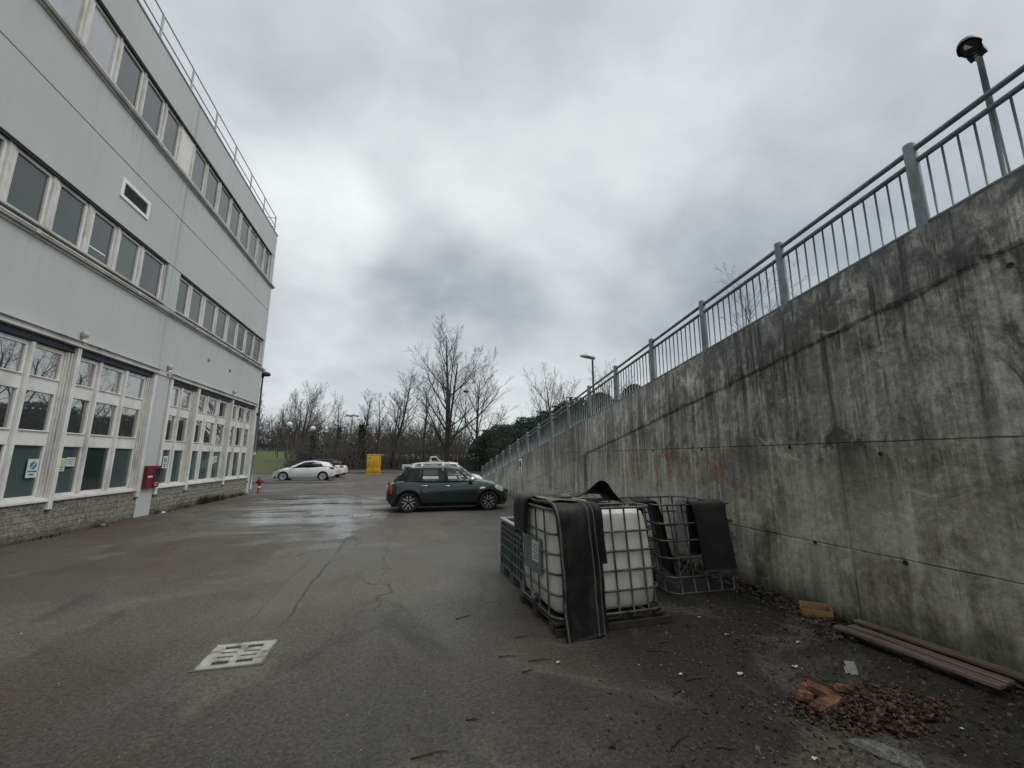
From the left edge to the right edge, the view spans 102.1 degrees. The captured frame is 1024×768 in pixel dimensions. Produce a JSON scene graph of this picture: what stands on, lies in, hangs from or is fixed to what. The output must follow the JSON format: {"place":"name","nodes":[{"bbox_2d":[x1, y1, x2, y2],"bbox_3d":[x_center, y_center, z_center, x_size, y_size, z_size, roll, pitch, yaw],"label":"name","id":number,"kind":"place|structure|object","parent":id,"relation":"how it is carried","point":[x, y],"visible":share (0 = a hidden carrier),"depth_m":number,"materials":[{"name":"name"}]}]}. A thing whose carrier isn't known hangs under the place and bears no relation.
{"place":"outdoors","nodes":[
{"label":"outdoors","id":0,"kind":"place"},
{"bbox_2d":[253,445,485,472],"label":"lawn","id":1,"kind":"structure","parent":0,"point":[265,462],"depth_m":54.92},
{"bbox_2d":[255,387,263,451],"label":"bare tree","id":2,"kind":"object","parent":1,"relation":"on","point":[259,420],"visible":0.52,"depth_m":76.56,"materials":[{"name":"brown plant"}]},
{"bbox_2d":[276,404,287,451],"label":"bare tree","id":3,"kind":"object","parent":1,"relation":"on","point":[281,430],"visible":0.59,"depth_m":80.70,"materials":[{"name":"brown plant"}]},
{"bbox_2d":[275,382,340,451],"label":"bare tree","id":4,"kind":"object","parent":1,"relation":"on","point":[295,420],"visible":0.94,"depth_m":59.98,"materials":[{"name":"brown plant"}]},
{"bbox_2d":[307,411,323,456],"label":"bare tree","id":5,"kind":"object","parent":1,"relation":"on","point":[313,437],"visible":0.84,"depth_m":55.50,"materials":[{"name":"brown plant"}]},
{"bbox_2d":[327,395,347,458],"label":"bare tree","id":6,"kind":"object","parent":1,"relation":"on","point":[338,427],"visible":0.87,"depth_m":65.25,"materials":[{"name":"brown plant"}]},
{"bbox_2d":[253,412,474,454],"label":"woodland","id":7,"kind":"object","parent":1,"relation":"on","point":[271,441],"visible":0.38,"depth_m":91.17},
{"bbox_2d":[272,427,456,468],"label":"ivy undergrowth","id":8,"kind":"object","parent":1,"relation":"on","point":[405,456],"visible":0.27,"depth_m":53.67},
{"bbox_2d":[354,388,377,467],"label":"bare tree","id":9,"kind":"object","parent":1,"relation":"on","point":[362,427],"visible":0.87,"depth_m":54.41,"materials":[{"name":"brown plant"}]},
{"bbox_2d":[278,431,476,470],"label":"brushwood","id":10,"kind":"object","parent":1,"relation":"on","point":[384,461],"visible":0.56,"depth_m":52.70,"materials":[{"name":"plant"}]},
{"bbox_2d":[284,429,471,470],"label":"brush leaves","id":11,"kind":"object","parent":1,"relation":"on","point":[429,454],"visible":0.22,"depth_m":54.61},
{"bbox_2d":[374,393,388,452],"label":"bare tree","id":12,"kind":"object","parent":1,"relation":"on","point":[378,434],"visible":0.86,"depth_m":58.68,"materials":[{"name":"brown plant"}]},
{"bbox_2d":[380,367,426,467],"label":"bare tree","id":13,"kind":"object","parent":1,"relation":"on","point":[404,412],"visible":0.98,"depth_m":57.34,"materials":[{"name":"brown plant"}]},
{"bbox_2d":[412,379,437,459],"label":"bare tree","id":14,"kind":"object","parent":1,"relation":"on","point":[424,424],"visible":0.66,"depth_m":56.75,"materials":[{"name":"brown plant"}]},
{"bbox_2d":[406,313,514,470],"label":"bare tree","id":15,"kind":"object","parent":1,"relation":"on","point":[448,422],"visible":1,"depth_m":51.38,"materials":[{"name":"brown plant"}]},
{"bbox_2d":[464,390,468,469],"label":"street lamp","id":16,"kind":"object","parent":1,"relation":"on","point":[465,391],"visible":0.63,"depth_m":53.80,"materials":[{"name":"grey"}]},
{"bbox_2d":[466,435,486,470],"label":"evergreen shrub","id":17,"kind":"object","parent":1,"relation":"on","point":[478,443],"visible":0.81,"depth_m":50.63,"materials":[{"name":"green plant"}]},
{"bbox_2d":[444,347,518,467],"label":"bare tree","id":18,"kind":"object","parent":1,"relation":"on","point":[477,431],"visible":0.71,"depth_m":60.83,"materials":[{"name":"brown plant"}]},
{"bbox_2d":[521,381,554,415],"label":"bare tree","id":19,"kind":"object","parent":1,"relation":"on","point":[538,400],"visible":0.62,"depth_m":52.64,"materials":[{"name":"brown plant"}]},
{"bbox_2d":[538,379,578,410],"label":"bare tree","id":20,"kind":"object","parent":1,"relation":"on","point":[563,392],"visible":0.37,"depth_m":56.61,"materials":[{"name":"brown plant"}]},
{"bbox_2d":[589,358,633,397],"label":"bare tree","id":21,"kind":"object","parent":1,"relation":"on","point":[610,381],"visible":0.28,"depth_m":54.71,"materials":[{"name":"brown plant"}]},
{"bbox_2d":[0,473,1023,767],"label":"asphalt yard","id":22,"kind":"structure","parent":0,"point":[168,599],"depth_m":3.28,"materials":[{"name":"asphalt"}]},
{"bbox_2d":[19,492,247,542],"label":"plinth weeds","id":23,"kind":"object","parent":22,"relation":"on","point":[206,500],"visible":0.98,"depth_m":14.44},
{"bbox_2d":[189,639,279,672],"bbox_3d":[-2.249,2.222,3.404,0.500,0.012,0.480,3,-11,-14],"label":"drain grate","id":24,"kind":"object","parent":22,"relation":"on","point":[234,655],"visible":1,"depth_m":3.37,"materials":[{"name":"metal"}]},
{"bbox_2d":[256,477,263,492],"bbox_3d":[-11.818,4.703,19.343,0.311,0.730,0.226,3,-11,-13],"label":"fire hydrant","id":25,"kind":"object","parent":22,"relation":"on","point":[259,481],"visible":1,"depth_m":19.29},
{"bbox_2d":[249,371,270,488],"bbox_3d":[-13.534,2.466,21.934,0.760,6.440,0.748,3,-11,-13],"label":"street lamp","id":26,"kind":"object","parent":22,"relation":"on","point":[266,374],"visible":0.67,"depth_m":21.87,"materials":[{"name":"grey"}]},
{"bbox_2d":[252,482,308,483],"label":"strip kerb","id":27,"kind":"structure","parent":22,"relation":"on","point":[277,482],"depth_m":26.09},
{"bbox_2d":[244,510,319,512],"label":"puddle","id":28,"kind":"object","parent":22,"relation":"on","point":[282,511],"visible":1,"depth_m":12.47,"materials":[{"name":"black liquid"}]},
{"bbox_2d":[272,461,338,480],"bbox_3d":[-15.038,6.321,30.276,4.222,1.410,1.968,3,-11,-13],"label":"white coupe","id":29,"kind":"object","parent":22,"relation":"on","point":[321,470],"visible":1,"depth_m":29.63,"materials":[{"name":"paint"}]},
{"bbox_2d":[312,459,347,476],"bbox_3d":[-16.366,7.134,35.029,4.422,1.491,1.996,2,-10,-9],"label":"white estate car","id":30,"kind":"object","parent":22,"relation":"on","point":[342,467],"visible":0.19,"depth_m":34.69,"materials":[{"name":"paint"}]},
{"bbox_2d":[333,533,355,538],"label":"puddle","id":31,"kind":"object","parent":22,"relation":"on","point":[340,536],"visible":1,"depth_m":8.64,"materials":[{"name":"black liquid"}]},
{"bbox_2d":[366,454,381,473],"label":"yellow container","id":32,"kind":"object","parent":22,"relation":"on","point":[373,465],"visible":0.99,"depth_m":42.66,"materials":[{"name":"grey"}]},
{"bbox_2d":[402,456,451,473],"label":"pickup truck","id":33,"kind":"object","parent":22,"relation":"on","point":[408,465],"visible":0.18,"depth_m":40.02,"materials":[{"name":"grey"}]},
{"bbox_2d":[411,749,448,759],"bbox_3d":[-0.450,2.022,2.268,0.206,0.016,0.032,4,-11,-19],"label":"fallen twig","id":34,"kind":"object","parent":22,"relation":"on","point":[424,754],"visible":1,"depth_m":2.26,"materials":[{"name":"brown wood"}]},
{"bbox_2d":[409,461,482,478],"bbox_3d":[-2.757,3.802,16.312,3.342,1.499,1.838,3,-11,-16],"label":"white city car","id":35,"kind":"object","parent":22,"relation":"on","point":[431,476],"visible":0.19,"depth_m":15.88,"materials":[{"name":"paint"}]},
{"bbox_2d":[386,466,507,512],"bbox_3d":[-2.103,3.368,13.519,3.837,1.364,1.844,3,-11,-16],"label":"green hatchback","id":36,"kind":"object","parent":22,"relation":"on","point":[409,489],"visible":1,"depth_m":12.73,"materials":[{"name":"paint"}]},
{"bbox_2d":[500,517,530,590],"bbox_3d":[0.479,2.258,5.607,1.048,0.755,1.188,3,-11,-15],"label":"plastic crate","id":37,"kind":"object","parent":22,"relation":"on","point":[511,556],"visible":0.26,"depth_m":5.50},
{"bbox_2d":[11,570,1022,767],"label":"grit","id":38,"kind":"object","parent":22,"relation":"on","point":[664,681],"visible":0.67,"depth_m":2.98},
{"bbox_2d":[519,497,671,637],"bbox_3d":[0.815,1.877,4.549,1.300,1.127,1.113,3,-11,-17],"label":"caged liquid tank","id":39,"kind":"object","parent":22,"relation":"on","point":[630,583],"visible":0.77,"depth_m":4.15,"materials":[{"name":"plastic"}]},
{"bbox_2d":[514,494,555,533],"bbox_3d":[0.269,1.465,4.723,0.420,0.389,0.414,3,-11,-13],"label":"rubber flap","id":40,"kind":"object","parent":39,"relation":"hanging from","point":[520,511],"visible":0.87,"depth_m":4.66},
{"bbox_2d":[515,494,608,644],"bbox_3d":[0.448,1.827,4.401,0.470,1.203,1.349,4,-11,-20],"label":"rubber belt","id":41,"kind":"object","parent":39,"relation":"attached to","point":[583,590],"visible":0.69,"depth_m":3.88,"materials":[{"name":"rubber"}]},
{"bbox_2d":[534,494,585,501],"bbox_3d":[0.496,1.232,4.456,0.478,0.046,0.612,3,-11,-13],"label":"tan mat","id":42,"kind":"object","parent":41,"relation":"on","point":[551,499],"visible":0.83,"depth_m":4.29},
{"bbox_2d":[539,480,622,501],"bbox_3d":[0.774,1.241,4.823,0.957,0.250,0.501,3,-11,-17],"label":"arched belt","id":43,"kind":"object","parent":39,"relation":"on","point":[602,489],"visible":0.96,"depth_m":4.76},
{"bbox_2d":[586,501,607,563],"bbox_3d":[0.679,1.537,4.507,0.144,0.572,1.044,4,-11,-20],"label":"rubber belt","id":44,"kind":"object","parent":39,"relation":"attached to","point":[597,507],"visible":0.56,"depth_m":4.05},
{"bbox_2d":[618,496,739,594],"bbox_3d":[2.214,2.123,5.653,1.191,1.051,1.132,3,-11,-14],"label":"empty tank cage","id":45,"kind":"object","parent":22,"relation":"on","point":[682,539],"visible":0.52,"depth_m":5.18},
{"bbox_2d":[630,497,675,581],"bbox_3d":[1.859,2.029,5.497,0.436,0.981,0.692,0,-10,0],"label":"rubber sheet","id":46,"kind":"object","parent":45,"relation":"on","point":[665,551],"visible":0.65,"depth_m":5.45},
{"bbox_2d":[685,499,737,572],"bbox_3d":[2.505,1.901,5.241,0.590,0.849,0.202,3,-11,-13],"label":"ribbed mat","id":47,"kind":"object","parent":45,"relation":"hanging from","point":[713,545],"visible":0.98,"depth_m":5.18,"materials":[{"name":"rubber"}]},
{"bbox_2d":[485,168,1023,686],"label":"retaining wall","id":48,"kind":"structure","parent":22,"relation":"on","point":[849,444],"depth_m":4.00,"materials":[{"name":"concrete"}]},
{"bbox_2d":[482,64,1023,478],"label":"ramp railing","id":49,"kind":"object","parent":48,"relation":"on","point":[911,158],"visible":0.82,"depth_m":4.81,"materials":[{"name":"metal"}]},
{"bbox_2d":[529,569,1023,767],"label":"scattered leaves","id":50,"kind":"object","parent":22,"relation":"on","point":[829,752],"visible":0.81,"depth_m":2.74,"materials":[{"name":"plant"}]},
{"bbox_2d":[799,600,833,620],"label":"wooden block","id":51,"kind":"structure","parent":22,"relation":"on","point":[807,608],"depth_m":4.31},
{"bbox_2d":[650,549,1023,740],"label":"leaf drift","id":52,"kind":"object","parent":22,"relation":"on","point":[770,597],"visible":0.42,"depth_m":4.54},
{"bbox_2d":[843,661,857,674],"bbox_3d":[2.581,2.166,3.157,0.085,0.080,0.040,-1,-10,6],"label":"card scrap","id":53,"kind":"object","parent":22,"relation":"on","point":[850,667],"visible":1,"depth_m":3.16,"materials":[{"name":"cardboard"}]},
{"bbox_2d":[781,679,958,739],"bbox_3d":[2.344,2.102,2.713,1.229,0.068,0.622,3,-11,-13],"label":"leaf pile","id":54,"kind":"object","parent":22,"relation":"on","point":[873,708],"visible":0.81,"depth_m":2.63,"materials":[{"name":"plant"}]},
{"bbox_2d":[796,689,815,703],"bbox_3d":[1.971,2.093,2.776,0.146,0.080,0.094,10,-14,-42],"label":"broken brick","id":55,"kind":"object","parent":54,"relation":"on","point":[806,696],"visible":0.91,"depth_m":2.75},
{"bbox_2d":[800,679,842,698],"bbox_3d":[2.114,2.102,2.800,0.262,0.141,0.100,-5,-11,27],"label":"broken brick","id":56,"kind":"object","parent":54,"relation":"on","point":[816,689],"visible":0.58,"depth_m":2.81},
{"bbox_2d":[809,695,842,712],"bbox_3d":[2.060,2.082,2.704,0.246,0.066,0.097,5,-11,-25],"label":"broken brick","id":57,"kind":"object","parent":54,"relation":"on","point":[820,703],"visible":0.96,"depth_m":2.69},
{"bbox_2d":[832,683,856,694],"bbox_3d":[2.279,2.084,2.832,0.133,0.054,0.073,-2,-11,14],"label":"broken brick","id":58,"kind":"object","parent":54,"relation":"on","point":[844,688],"visible":1,"depth_m":2.82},
{"bbox_2d":[833,619,1023,692],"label":"wooden planks","id":59,"kind":"object","parent":22,"relation":"on","point":[1003,678],"visible":0.99,"depth_m":3.28,"materials":[{"name":"brown wood"}]},
{"bbox_2d":[139,0,1023,458],"label":"sky","id":60,"kind":"structure","parent":0,"point":[559,181],"materials":[{"name":"grey"}]},
{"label":"ramp road","id":61,"kind":"structure","parent":0,"visible":0},
{"bbox_2d":[580,353,594,413],"bbox_3d":[3.682,1.251,19.780,0.800,5.608,0.340,4,-11,-21],"label":"street lamp","id":62,"kind":"object","parent":61,"relation":"on","point":[588,356],"visible":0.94,"depth_m":20.12,"materials":[{"name":"white"}]},
{"bbox_2d":[956,35,1010,175],"bbox_3d":[7.276,-2.864,6.115,0.439,5.273,0.284,3,-11,-13],"label":"street lamp","id":63,"kind":"object","parent":61,"relation":"on","point":[971,49],"visible":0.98,"depth_m":6.49,"materials":[{"name":"grey"}]},
{"label":"ground","id":64,"kind":"structure","parent":0,"visible":0},
{"bbox_2d":[0,0,277,546],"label":"industrial building","id":65,"kind":"structure","parent":64,"relation":"on","point":[138,238],"depth_m":9.93,"materials":[{"name":"grey"}]},
{"bbox_2d":[0,134,8,173],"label":"window","id":66,"kind":"structure","parent":65,"relation":"in","point":[4,141],"depth_m":7.20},
{"bbox_2d":[0,332,29,473],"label":"window","id":67,"kind":"structure","parent":65,"relation":"in","point":[13,349],"depth_m":7.53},
{"bbox_2d":[4,147,52,224],"bbox_3d":[-9.032,-3.645,7.705,0.076,1.140,0.825,3,-11,-13],"label":"window","id":68,"kind":"structure","parent":65,"relation":"in","point":[29,184],"depth_m":7.73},
{"bbox_2d":[25,459,39,477],"bbox_3d":[-9.323,1.639,8.046,0.010,0.360,0.250,3,-11,-13],"label":"no parking notice","id":69,"kind":"object","parent":65,"relation":"attached to","point":[32,468],"visible":1,"depth_m":8.04,"materials":[{"name":"plastic"}]},
{"bbox_2d":[2,343,64,501],"bbox_3d":[-9.308,0.720,8.047,0.100,2.970,0.750,3,-11,-13],"label":"window","id":70,"kind":"structure","parent":65,"relation":"in","point":[37,410],"depth_m":8.08,"materials":[{"name":"glass"}]},
{"bbox_2d":[59,458,65,470],"bbox_3d":[-9.486,1.702,8.705,0.007,0.270,0.200,3,-11,-13],"label":"paper notice","id":71,"kind":"object","parent":65,"relation":"attached to","point":[62,463],"visible":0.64,"depth_m":8.74,"materials":[{"name":"yellow"}]},
{"bbox_2d":[50,181,88,247],"bbox_3d":[-9.258,-3.481,8.619,0.076,1.140,0.805,3,-11,-13],"label":"window","id":72,"kind":"structure","parent":65,"relation":"in","point":[70,210],"depth_m":8.66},
{"bbox_2d":[51,0,88,36],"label":"window","id":73,"kind":"structure","parent":65,"relation":"in","point":[74,11],"depth_m":8.55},
{"bbox_2d":[65,457,75,465],"bbox_3d":[-9.542,1.684,8.945,0.007,0.190,0.250,3,-11,-13],"label":"paper notice","id":74,"kind":"object","parent":65,"relation":"attached to","point":[70,461],"visible":1,"depth_m":8.94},
{"bbox_2d":[54,357,97,495],"bbox_3d":[-9.544,0.891,9.001,0.100,2.970,0.715,3,-11,-13],"label":"window","id":75,"kind":"structure","parent":65,"relation":"in","point":[77,424],"depth_m":9.12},
{"bbox_2d":[86,209,116,266],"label":"window","id":76,"kind":"structure","parent":65,"relation":"in","point":[100,245],"depth_m":9.56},
{"bbox_2d":[80,364,124,492],"bbox_3d":[-9.748,1.039,9.826,0.100,2.970,0.830,3,-11,-13],"label":"window","id":77,"kind":"structure","parent":65,"relation":"in","point":[105,414],"depth_m":9.88,"materials":[{"name":"glass"}]},
{"bbox_2d":[85,0,120,77],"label":"window","id":78,"kind":"structure","parent":65,"relation":"in","point":[102,39],"depth_m":9.32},
{"bbox_2d":[114,230,140,282],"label":"window","id":79,"kind":"structure","parent":65,"relation":"in","point":[126,262],"depth_m":10.43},
{"bbox_2d":[109,372,145,489],"bbox_3d":[-9.963,1.196,10.696,0.100,2.970,0.810,3,-11,-13],"label":"window","id":80,"kind":"structure","parent":65,"relation":"in","point":[123,457],"depth_m":10.76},
{"bbox_2d":[115,41,144,109],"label":"window","id":81,"kind":"structure","parent":65,"relation":"in","point":[130,75],"depth_m":10.22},
{"bbox_2d":[141,465,160,487],"bbox_3d":[-10.064,2.587,11.561,0.130,0.600,0.580,3,-11,-13],"label":"fire hose cabinet","id":82,"kind":"object","parent":65,"relation":"attached to","point":[151,476],"visible":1,"depth_m":11.46,"materials":[{"name":"metal"}]},
{"bbox_2d":[138,248,163,298],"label":"window","id":83,"kind":"structure","parent":65,"relation":"in","point":[150,278],"depth_m":11.39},
{"bbox_2d":[141,77,165,137],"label":"window","id":84,"kind":"structure","parent":65,"relation":"in","point":[153,105],"depth_m":11.14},
{"bbox_2d":[159,385,179,484],"bbox_3d":[-10.400,1.514,12.463,0.100,2.970,0.675,3,-11,-13],"label":"window","id":85,"kind":"structure","parent":65,"relation":"in","point":[176,390],"depth_m":12.63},
{"bbox_2d":[162,106,180,158],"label":"window","id":86,"kind":"structure","parent":65,"relation":"in","point":[170,139],"depth_m":12.01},
{"bbox_2d":[170,389,191,483],"bbox_3d":[-10.578,1.643,13.183,0.100,2.970,0.650,3,-11,-13],"label":"window","id":87,"kind":"structure","parent":65,"relation":"in","point":[187,394],"depth_m":13.26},
{"bbox_2d":[175,277,189,315],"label":"window","id":88,"kind":"structure","parent":65,"relation":"in","point":[184,287],"depth_m":12.99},
{"bbox_2d":[188,287,203,324],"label":"window","id":89,"kind":"structure","parent":65,"relation":"in","point":[196,301],"depth_m":13.78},
{"bbox_2d":[188,394,206,481],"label":"window","id":90,"kind":"structure","parent":65,"relation":"in","point":[202,402],"depth_m":14.28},
{"bbox_2d":[191,147,206,193],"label":"window","id":91,"kind":"structure","parent":65,"relation":"in","point":[198,174],"depth_m":13.57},
{"bbox_2d":[198,396,217,480],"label":"window","id":92,"kind":"structure","parent":65,"relation":"in","point":[212,405],"depth_m":15.04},
{"bbox_2d":[202,297,216,332],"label":"window","id":93,"kind":"structure","parent":65,"relation":"in","point":[210,307],"depth_m":14.71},
{"bbox_2d":[143,0,276,228],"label":"roof railing","id":94,"kind":"object","parent":65,"relation":"on","point":[161,26],"visible":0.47,"depth_m":13.78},
{"bbox_2d":[204,166,219,210],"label":"window","id":95,"kind":"structure","parent":65,"relation":"in","point":[212,183],"depth_m":14.47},
{"bbox_2d":[210,400,227,479],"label":"window","id":96,"kind":"structure","parent":65,"relation":"in","point":[223,404],"depth_m":15.91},
{"bbox_2d":[215,307,227,339],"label":"window","id":97,"kind":"structure","parent":65,"relation":"in","point":[221,321],"depth_m":15.62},
{"bbox_2d":[217,184,230,225],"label":"window","id":98,"kind":"structure","parent":65,"relation":"in","point":[225,199],"depth_m":15.43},
{"bbox_2d":[226,315,236,345],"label":"window","id":99,"kind":"structure","parent":65,"relation":"in","point":[232,324],"depth_m":16.55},
{"bbox_2d":[225,404,237,477],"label":"window","id":100,"kind":"structure","parent":65,"relation":"in","point":[235,406],"depth_m":16.97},
{"bbox_2d":[229,201,240,238],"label":"window","id":101,"kind":"structure","parent":65,"relation":"in","point":[235,215],"depth_m":16.38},
{"bbox_2d":[231,406,244,476],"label":"window","id":102,"kind":"structure","parent":65,"relation":"in","point":[242,409],"depth_m":17.68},
{"bbox_2d":[236,323,245,351],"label":"window","id":103,"kind":"structure","parent":65,"relation":"in","point":[241,332],"depth_m":17.45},
{"bbox_2d":[239,215,249,249],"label":"window","id":104,"kind":"structure","parent":65,"relation":"in","point":[245,227],"depth_m":17.34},
{"bbox_2d":[239,408,251,475],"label":"window","id":105,"kind":"structure","parent":65,"relation":"in","point":[244,450],"depth_m":18.44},
{"bbox_2d":[244,330,253,356],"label":"window","id":106,"kind":"structure","parent":65,"relation":"in","point":[249,338],"depth_m":18.36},
{"bbox_2d":[248,228,257,259],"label":"window","id":107,"kind":"structure","parent":65,"relation":"in","point":[252,249],"depth_m":18.27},
{"bbox_2d":[252,336,260,361],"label":"window","id":108,"kind":"structure","parent":65,"relation":"in","point":[257,342],"depth_m":19.29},
{"bbox_2d":[256,239,264,268],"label":"window","id":109,"kind":"structure","parent":65,"relation":"in","point":[260,255],"depth_m":19.18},
{"bbox_2d":[263,249,269,276],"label":"window","id":110,"kind":"structure","parent":65,"relation":"in","point":[267,256],"depth_m":19.97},
{"bbox_2d":[253,472,485,473],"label":"kerb","id":111,"kind":"structure","parent":64,"relation":"on","point":[382,472],"depth_m":43.96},
{"bbox_2d":[478,397,611,471],"bbox_3d":[1.161,5.584,37.440,3.118,5.663,36.196,3,-11,-13],"label":"evergreen hedge","id":112,"kind":"object","parent":64,"relation":"on","point":[500,438],"visible":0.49,"depth_m":34.94,"materials":[{"name":"green plant"}]},
{"bbox_2d":[524,362,568,417],"bbox_3d":[3.683,3.125,39.784,5.404,11.558,6.044,-4,-11,20],"label":"bare tree","id":113,"kind":"object","parent":64,"relation":"on","point":[550,405],"visible":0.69,"depth_m":39.73,"materials":[{"name":"brown plant"}]},
{"bbox_2d":[583,392,613,406],"bbox_3d":[6.188,3.629,27.993,4.609,6.273,4.367,3,-11,-13],"label":"evergreen shrub","id":114,"kind":"object","parent":64,"relation":"on","point":[600,395],"visible":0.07,"depth_m":27.96,"materials":[{"name":"green plant"}]},
{"bbox_2d":[620,384,640,397],"bbox_3d":[8.040,3.199,26.433,3.966,6.578,3.664,3,-11,-13],"label":"evergreen shrub","id":115,"kind":"object","parent":64,"relation":"on","point":[627,392],"visible":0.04,"depth_m":26.62,"materials":[{"name":"green plant"}]},
{"bbox_2d":[713,252,813,331],"bbox_3d":[19.107,-1.329,31.618,7.126,17.549,8.258,0,-10,-1],"label":"bare tree","id":116,"kind":"object","parent":64,"relation":"on","point":[745,309],"visible":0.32,"depth_m":32.79,"materials":[{"name":"brown plant"}]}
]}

